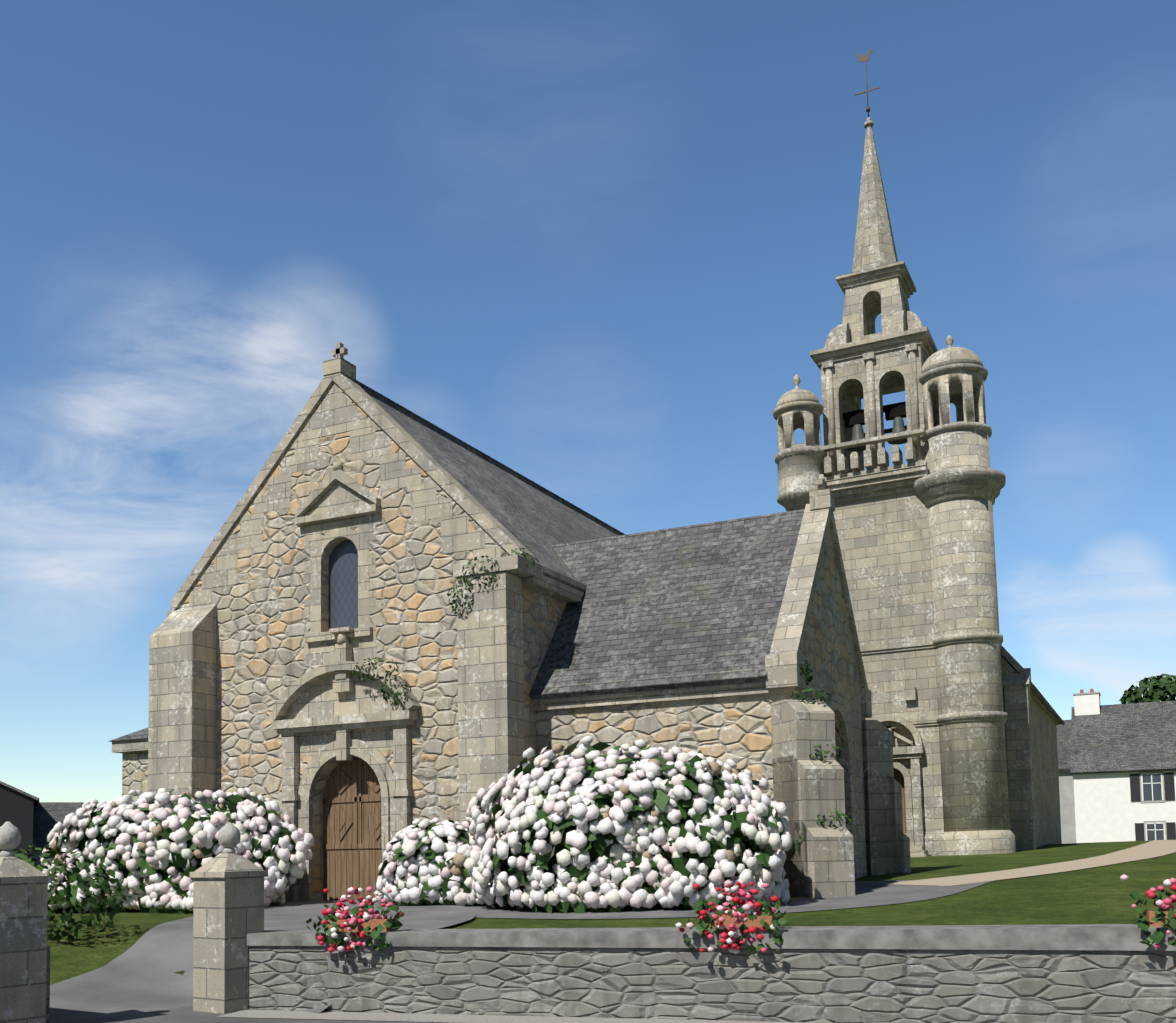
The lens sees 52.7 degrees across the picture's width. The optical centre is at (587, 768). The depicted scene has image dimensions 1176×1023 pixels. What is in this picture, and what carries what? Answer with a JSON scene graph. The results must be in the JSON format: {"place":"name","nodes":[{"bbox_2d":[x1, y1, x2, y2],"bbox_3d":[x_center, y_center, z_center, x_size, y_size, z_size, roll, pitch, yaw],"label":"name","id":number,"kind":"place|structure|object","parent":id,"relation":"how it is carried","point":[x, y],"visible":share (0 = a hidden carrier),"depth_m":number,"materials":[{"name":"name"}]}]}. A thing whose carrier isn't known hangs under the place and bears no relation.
{"place":"outdoors","nodes":[
{"label":"outdoors","id":0,"kind":"place"},
{"bbox_2d":[33,802,99,848],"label":"house roof","id":1,"kind":"structure","parent":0,"point":[48,816],"depth_m":102.97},
{"bbox_2d":[51,1006,449,1022],"bbox_3d":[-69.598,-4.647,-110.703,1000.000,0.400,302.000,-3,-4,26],"label":"road","id":2,"kind":"structure","parent":0,"point":[187,1014],"depth_m":12.42,"materials":[{"name":"grey asphalt"}]},
{"bbox_2d":[46,946,49,1022],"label":"wall","id":3,"kind":"structure","parent":2,"relation":"on","point":[48,987],"depth_m":12.38,"materials":[{"name":"grey stone"}]},
{"bbox_2d":[217,1010,813,1022],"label":"curb","id":4,"kind":"structure","parent":2,"relation":"on","point":[450,1018],"depth_m":12.13,"materials":[{"name":"concrete"}]},
{"bbox_2d":[178,382,565,900],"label":"stone gable wall","id":5,"kind":"structure","parent":0,"point":[263,623],"depth_m":23.74,"materials":[{"name":"beige stone"}]},
{"bbox_2d":[328,540,357,628],"bbox_3d":[-4.855,-3.727,23.982,1.000,2.100,0.040,-3,-4,26],"label":"gable window","id":6,"kind":"structure","parent":5,"relation":"in","point":[343,584],"depth_m":24.00,"materials":[{"name":"grey glass"}]},
{"bbox_2d":[189,386,501,901],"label":"gable dressings","id":7,"kind":"structure","parent":5,"relation":"attached to","point":[330,709],"depth_m":23.59,"materials":[{"name":"beige stone"}]},
{"bbox_2d":[323,756,381,899],"bbox_3d":[-4.557,1.134,23.670,1.800,3.050,0.125,-3,-4,26],"label":"gable door","id":8,"kind":"structure","parent":5,"relation":"in","point":[352,846],"depth_m":23.72,"materials":[{"name":"brown wood"}]},
{"bbox_2d":[171,342,534,612],"bbox_3d":[-5.039,-6.104,24.128,8.640,5.211,0.520,-3,-4,26],"label":"gable coping","id":9,"kind":"object","parent":5,"relation":"on","point":[339,370],"visible":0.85,"depth_m":23.94,"materials":[{"name":"beige stone"}]},
{"bbox_2d":[148,555,586,823],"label":"buttresses","id":10,"kind":"structure","parent":5,"relation":"attached to","point":[183,697],"depth_m":21.74,"materials":[{"name":"beige stone"}]},
{"bbox_2d":[355,380,625,591],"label":"gable roof","id":11,"kind":"structure","parent":5,"relation":"on","point":[536,520],"depth_m":26.61,"materials":[{"name":"grey stone"}]},
{"bbox_2d":[351,548,851,855],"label":"wall weeds","id":12,"kind":"object","parent":5,"relation":"attached to","point":[494,576],"depth_m":21.54,"materials":[{"name":"green plant"}]},
{"bbox_2d":[0,0,1175,801],"label":"sky","id":13,"kind":"structure","parent":0,"point":[596,246],"materials":[{"name":"blue"}]},
{"bbox_2d":[39,841,1175,984],"bbox_3d":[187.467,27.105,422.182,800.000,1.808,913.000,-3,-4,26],"label":"lawn","id":14,"kind":"structure","parent":0,"point":[1097,895],"depth_m":16.90,"materials":[{"name":"green plant"}]},
{"bbox_2d":[0,784,33,862],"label":"house","id":15,"kind":"structure","parent":14,"relation":"on","point":[17,809],"depth_m":96.11,"materials":[{"name":"grey paint"}]},
{"bbox_2d":[0,781,39,804],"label":"house roof","id":16,"kind":"structure","parent":15,"relation":"on","point":[36,800],"depth_m":96.18,"materials":[{"name":"grey stone"}]},
{"bbox_2d":[0,821,51,1022],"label":"pillar","id":17,"kind":"structure","parent":14,"relation":"on","point":[23,921],"depth_m":11.68,"materials":[{"name":"stone"}]},
{"bbox_2d":[33,849,74,866],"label":"house","id":18,"kind":"structure","parent":14,"relation":"on","point":[36,853],"depth_m":99.81,"materials":[{"name":"stone"}]},
{"bbox_2d":[0,845,126,941],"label":"shrub","id":19,"kind":"object","parent":14,"relation":"on","point":[58,897],"visible":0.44,"depth_m":16.36,"materials":[{"name":"green plant"}]},
{"bbox_2d":[122,751,147,800],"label":"stone wall","id":20,"kind":"structure","parent":14,"relation":"on","point":[134,770],"depth_m":29.96,"materials":[{"name":"stone"}]},
{"bbox_2d":[112,739,147,752],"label":"cornice","id":21,"kind":"structure","parent":20,"relation":"on","point":[130,746],"depth_m":29.86,"materials":[{"name":"beige stone"}]},
{"bbox_2d":[108,728,147,741],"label":"annex roof","id":22,"kind":"structure","parent":21,"relation":"on","point":[140,734],"depth_m":29.91,"materials":[{"name":"grey stone"}]},
{"bbox_2d":[40,787,313,913],"bbox_3d":[-8.007,1.627,22.774,6.117,2.523,3.413,-3,-4,26],"label":"hydrangea","id":23,"kind":"object","parent":14,"relation":"on","point":[152,850],"visible":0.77,"depth_m":21.50,"materials":[{"name":"white plant"}]},
{"bbox_2d":[190,822,267,1013],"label":"pillar","id":24,"kind":"structure","parent":14,"relation":"on","point":[228,902],"depth_m":13.07,"materials":[{"name":"stone"}]},
{"bbox_2d":[49,899,474,1022],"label":"drive","id":25,"kind":"structure","parent":14,"relation":"on","point":[139,975],"depth_m":15.05,"materials":[{"name":"asphalt"}]},
{"bbox_2d":[376,817,485,906],"bbox_3d":[-2.580,1.701,20.943,2.363,1.790,2.006,-3,-4,26],"label":"hydrangea","id":26,"kind":"object","parent":14,"relation":"on","point":[435,861],"visible":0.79,"depth_m":20.22,"materials":[{"name":"white plant"}]},
{"bbox_2d":[466,736,791,912],"bbox_3d":[0.556,0.932,19.082,5.691,2.981,3.419,-3,-4,26],"label":"hydrangea","id":27,"kind":"object","parent":14,"relation":"on","point":[615,829],"visible":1,"depth_m":17.84,"materials":[{"name":"white plant"}]},
{"bbox_2d":[536,526,861,877],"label":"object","id":28,"kind":"object","parent":14,"relation":"on","point":[737,730],"visible":0.12,"depth_m":21.50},
{"bbox_2d":[528,509,804,699],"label":"roof","id":29,"kind":"structure","parent":28,"relation":"on","point":[697,600],"depth_m":22.39,"materials":[{"name":"stone"}]},
{"bbox_2d":[532,474,871,878],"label":"dressings","id":30,"kind":"structure","parent":14,"relation":"on","point":[783,659],"depth_m":21.80,"materials":[{"name":"beige stone"}]},
{"bbox_2d":[248,946,1175,1022],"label":"wall","id":31,"kind":"structure","parent":14,"relation":"on","point":[929,986],"depth_m":11.64,"materials":[{"name":"grey stone"}]},
{"bbox_2d":[246,924,1175,950],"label":"wall coping","id":32,"kind":"object","parent":31,"relation":"on","point":[1125,937],"visible":0.88,"depth_m":11.47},
{"bbox_2d":[306,886,403,952],"bbox_3d":[-2.526,1.628,12.891,1.004,0.690,0.692,-3,-4,26],"label":"geranium","id":33,"kind":"object","parent":32,"relation":"on","point":[363,911],"visible":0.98,"depth_m":12.75,"materials":[{"name":"red plant"}]},
{"bbox_2d":[328,918,394,931],"bbox_3d":[-2.481,1.732,13.020,0.700,0.170,0.220,-2,-4,16],"label":"geranium pot","id":34,"kind":"object","parent":32,"relation":"on","point":[373,923],"visible":0.36,"depth_m":12.89,"materials":[{"name":"orange ceramic"}]},
{"bbox_2d":[676,880,786,953],"bbox_3d":[1.461,1.459,11.742,1.021,0.717,0.718,-3,-4,26],"label":"geranium","id":35,"kind":"object","parent":32,"relation":"on","point":[751,909],"visible":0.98,"depth_m":11.62,"materials":[{"name":"red plant"}]},
{"bbox_2d":[705,915,774,929],"bbox_3d":[1.505,1.550,11.879,0.700,0.170,0.220,-2,-4,16],"label":"geranium pot","id":36,"kind":"object","parent":32,"relation":"on","point":[755,922],"visible":0.29,"depth_m":11.75,"materials":[{"name":"orange ceramic"}]},
{"bbox_2d":[1120,874,1175,947],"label":"geranium","id":37,"kind":"object","parent":32,"relation":"on","point":[1163,902],"visible":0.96,"depth_m":10.69,"materials":[{"name":"red plant"}]},
{"bbox_2d":[1145,910,1175,926],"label":"geranium pot","id":38,"kind":"object","parent":32,"relation":"on","point":[1150,915],"visible":0.4,"depth_m":10.73,"materials":[{"name":"orange ceramic"}]},
{"bbox_2d":[466,880,990,918],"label":"path","id":39,"kind":"structure","parent":14,"relation":"on","point":[872,893],"depth_m":18.08,"materials":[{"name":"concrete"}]},
{"bbox_2d":[771,699,854,897],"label":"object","id":40,"kind":"object","parent":14,"relation":"on","point":[807,789],"visible":0.62,"depth_m":19.31,"materials":[{"name":"beige stone"}]},
{"bbox_2d":[826,465,943,856],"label":"tower dressings","id":41,"kind":"structure","parent":14,"relation":"on","point":[922,844],"depth_m":37.33,"materials":[{"name":"beige stone"}]},
{"bbox_2d":[775,446,824,511],"bbox_3d":[6.997,-9.222,38.974,1.640,2.300,1.640,-4,-5,26],"label":"turret base","id":42,"kind":"object","parent":41,"relation":"on","point":[800,469],"visible":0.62,"depth_m":38.37,"materials":[{"name":"beige stone"}]},
{"bbox_2d":[777,408,820,451],"bbox_3d":[6.946,-11.042,39.111,1.400,1.450,1.400,-4,-5,26],"label":"turret","id":43,"kind":"object","parent":42,"relation":"on","point":[791,421],"visible":0.6,"depth_m":38.60,"materials":[{"name":"grey stone"}]},
{"bbox_2d":[772,374,823,419],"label":"turret dome","id":44,"kind":"structure","parent":43,"relation":"on","point":[797,397],"depth_m":38.61,"materials":[{"name":"grey stone"}]},
{"bbox_2d":[823,442,916,476],"bbox_3d":[9.900,-9.807,39.967,4.400,1.050,4.800,-4,-5,26],"label":"balustrade","id":45,"kind":"object","parent":41,"relation":"on","point":[829,467],"visible":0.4,"depth_m":37.85,"materials":[{"name":"grey stone"}]},
{"bbox_2d":[819,428,926,481],"bbox_3d":[9.818,-9.856,40.093,3.850,1.170,4.650,-4,-5,26],"label":"balustrade rail","id":46,"kind":"object","parent":45,"relation":"attached to","point":[876,439],"visible":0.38,"depth_m":37.90,"materials":[{"name":"grey stone"}]},
{"bbox_2d":[821,344,933,476],"bbox_3d":[9.993,-11.228,40.120,3.240,4.500,3.500,-4,-5,26],"label":"belfry","id":47,"kind":"object","parent":41,"relation":"on","point":[891,371],"visible":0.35,"depth_m":38.88,"materials":[{"name":"grey stone"}]},
{"bbox_2d":[809,326,937,474],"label":"bell dressings","id":48,"kind":"structure","parent":47,"relation":"attached to","point":[869,348],"depth_m":38.49,"materials":[{"name":"grey stone"}]},
{"bbox_2d":[842,276,909,341],"bbox_3d":[9.887,-14.951,40.401,2.300,2.670,2.300,-4,-5,26],"label":"stage","id":49,"kind":"object","parent":48,"relation":"on","point":[866,305],"visible":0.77,"depth_m":39.72,"materials":[{"name":"grey stone"}]},
{"bbox_2d":[824,260,922,347],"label":"dressings","id":50,"kind":"structure","parent":49,"relation":"attached to","point":[838,335],"depth_m":39.48,"materials":[{"name":"grey stone"}]},
{"bbox_2d":[852,117,897,271],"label":"spire","id":51,"kind":"structure","parent":49,"relation":"on","point":[874,243],"depth_m":40.28,"materials":[{"name":"grey stone"}]},
{"bbox_2d":[855,49,879,116],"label":"weather vane","id":52,"kind":"object","parent":51,"relation":"on","point":[861,58],"visible":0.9,"depth_m":41.07,"materials":[{"name":"grey metal"}]},
{"bbox_2d":[843,401,907,451],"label":"church bells","id":53,"kind":"object","parent":47,"relation":"attached to","point":[894,412],"visible":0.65,"depth_m":39.35,"materials":[{"name":"brown metal"}]},
{"bbox_2d":[833,491,943,832],"bbox_3d":[10.254,-2.058,39.430,3.200,13.400,3.600,-4,-5,26],"label":"tower shaft","id":54,"kind":"object","parent":41,"relation":"on","point":[884,543],"visible":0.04,"depth_m":37.81,"materials":[{"name":"beige stone"}]},
{"bbox_2d":[894,768,906,832],"bbox_3d":[9.771,1.169,37.869,1.000,2.600,0.070,-4,-5,26],"label":"tower door","id":55,"kind":"structure","parent":54,"relation":"in","point":[898,776],"depth_m":37.74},
{"bbox_2d":[862,720,910,874],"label":"buttress","id":56,"kind":"structure","parent":14,"relation":"on","point":[888,844],"depth_m":24.53,"materials":[{"name":"grey stone"}]},
{"bbox_2d":[912,422,1015,854],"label":"stone string courses","id":57,"kind":"object","parent":14,"relation":"on","point":[959,483],"visible":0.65,"depth_m":36.51,"materials":[{"name":"beige stone"}]},
{"bbox_2d":[922,370,985,430],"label":"columns","id":58,"kind":"structure","parent":57,"relation":"on","point":[962,391],"depth_m":37.36,"materials":[{"name":"grey stone"}]},
{"bbox_2d":[918,335,987,381],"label":"turret dome","id":59,"kind":"structure","parent":58,"relation":"on","point":[949,358],"depth_m":37.28,"materials":[{"name":"grey stone"}]},
{"bbox_2d":[924,429,1009,831],"bbox_3d":[11.916,-3.114,37.359,2.060,15.100,2.060,-4,-5,26],"label":"stair turret","id":60,"kind":"object","parent":57,"relation":"on","point":[975,797],"visible":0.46,"depth_m":36.59,"materials":[{"name":"beige stone"}]},
{"bbox_2d":[1000,645,1060,849],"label":"nave dressings","id":61,"kind":"structure","parent":14,"relation":"on","point":[1018,691],"depth_m":38.89,"materials":[{"name":"grey stone"}]},
{"bbox_2d":[1001,656,1061,846],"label":"church wall","id":62,"kind":"structure","parent":14,"relation":"on","point":[1046,781],"depth_m":45.70,"materials":[{"name":"grey stone"}]},
{"bbox_2d":[1001,654,1064,724],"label":"roof","id":63,"kind":"structure","parent":62,"relation":"on","point":[1044,700],"depth_m":43.30,"materials":[{"name":"grey stone"}]},
{"bbox_2d":[1058,770,1075,843],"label":"house","id":64,"kind":"structure","parent":14,"relation":"on","point":[1067,807],"depth_m":72.10,"materials":[{"name":"paint"}]},
{"bbox_2d":[1056,720,1070,770],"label":"house roof","id":65,"kind":"structure","parent":64,"relation":"on","point":[1064,741],"depth_m":74.11,"materials":[{"name":"grey stone"}]},
{"bbox_2d":[1073,770,1175,842],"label":"white house","id":66,"kind":"structure","parent":14,"relation":"on","point":[1107,809],"depth_m":70.51,"materials":[{"name":"paint"}]},
{"bbox_2d":[1070,701,1175,774],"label":"house roof","id":67,"kind":"structure","parent":66,"relation":"on","point":[1130,737],"depth_m":71.86,"materials":[{"name":"grey stone"}]},
{"bbox_2d":[1119,673,1175,703],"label":"tree","id":68,"kind":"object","parent":14,"relation":"on","point":[1159,688],"depth_m":92.70,"materials":[{"name":"green plant"}]},
{"bbox_2d":[885,840,1175,885],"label":"sand path","id":69,"kind":"structure","parent":0,"point":[1153,848],"depth_m":23.97,"materials":[{"name":"beige sand"}]},
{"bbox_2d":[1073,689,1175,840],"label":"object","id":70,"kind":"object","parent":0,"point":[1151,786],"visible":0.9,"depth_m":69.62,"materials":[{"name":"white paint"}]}
]}

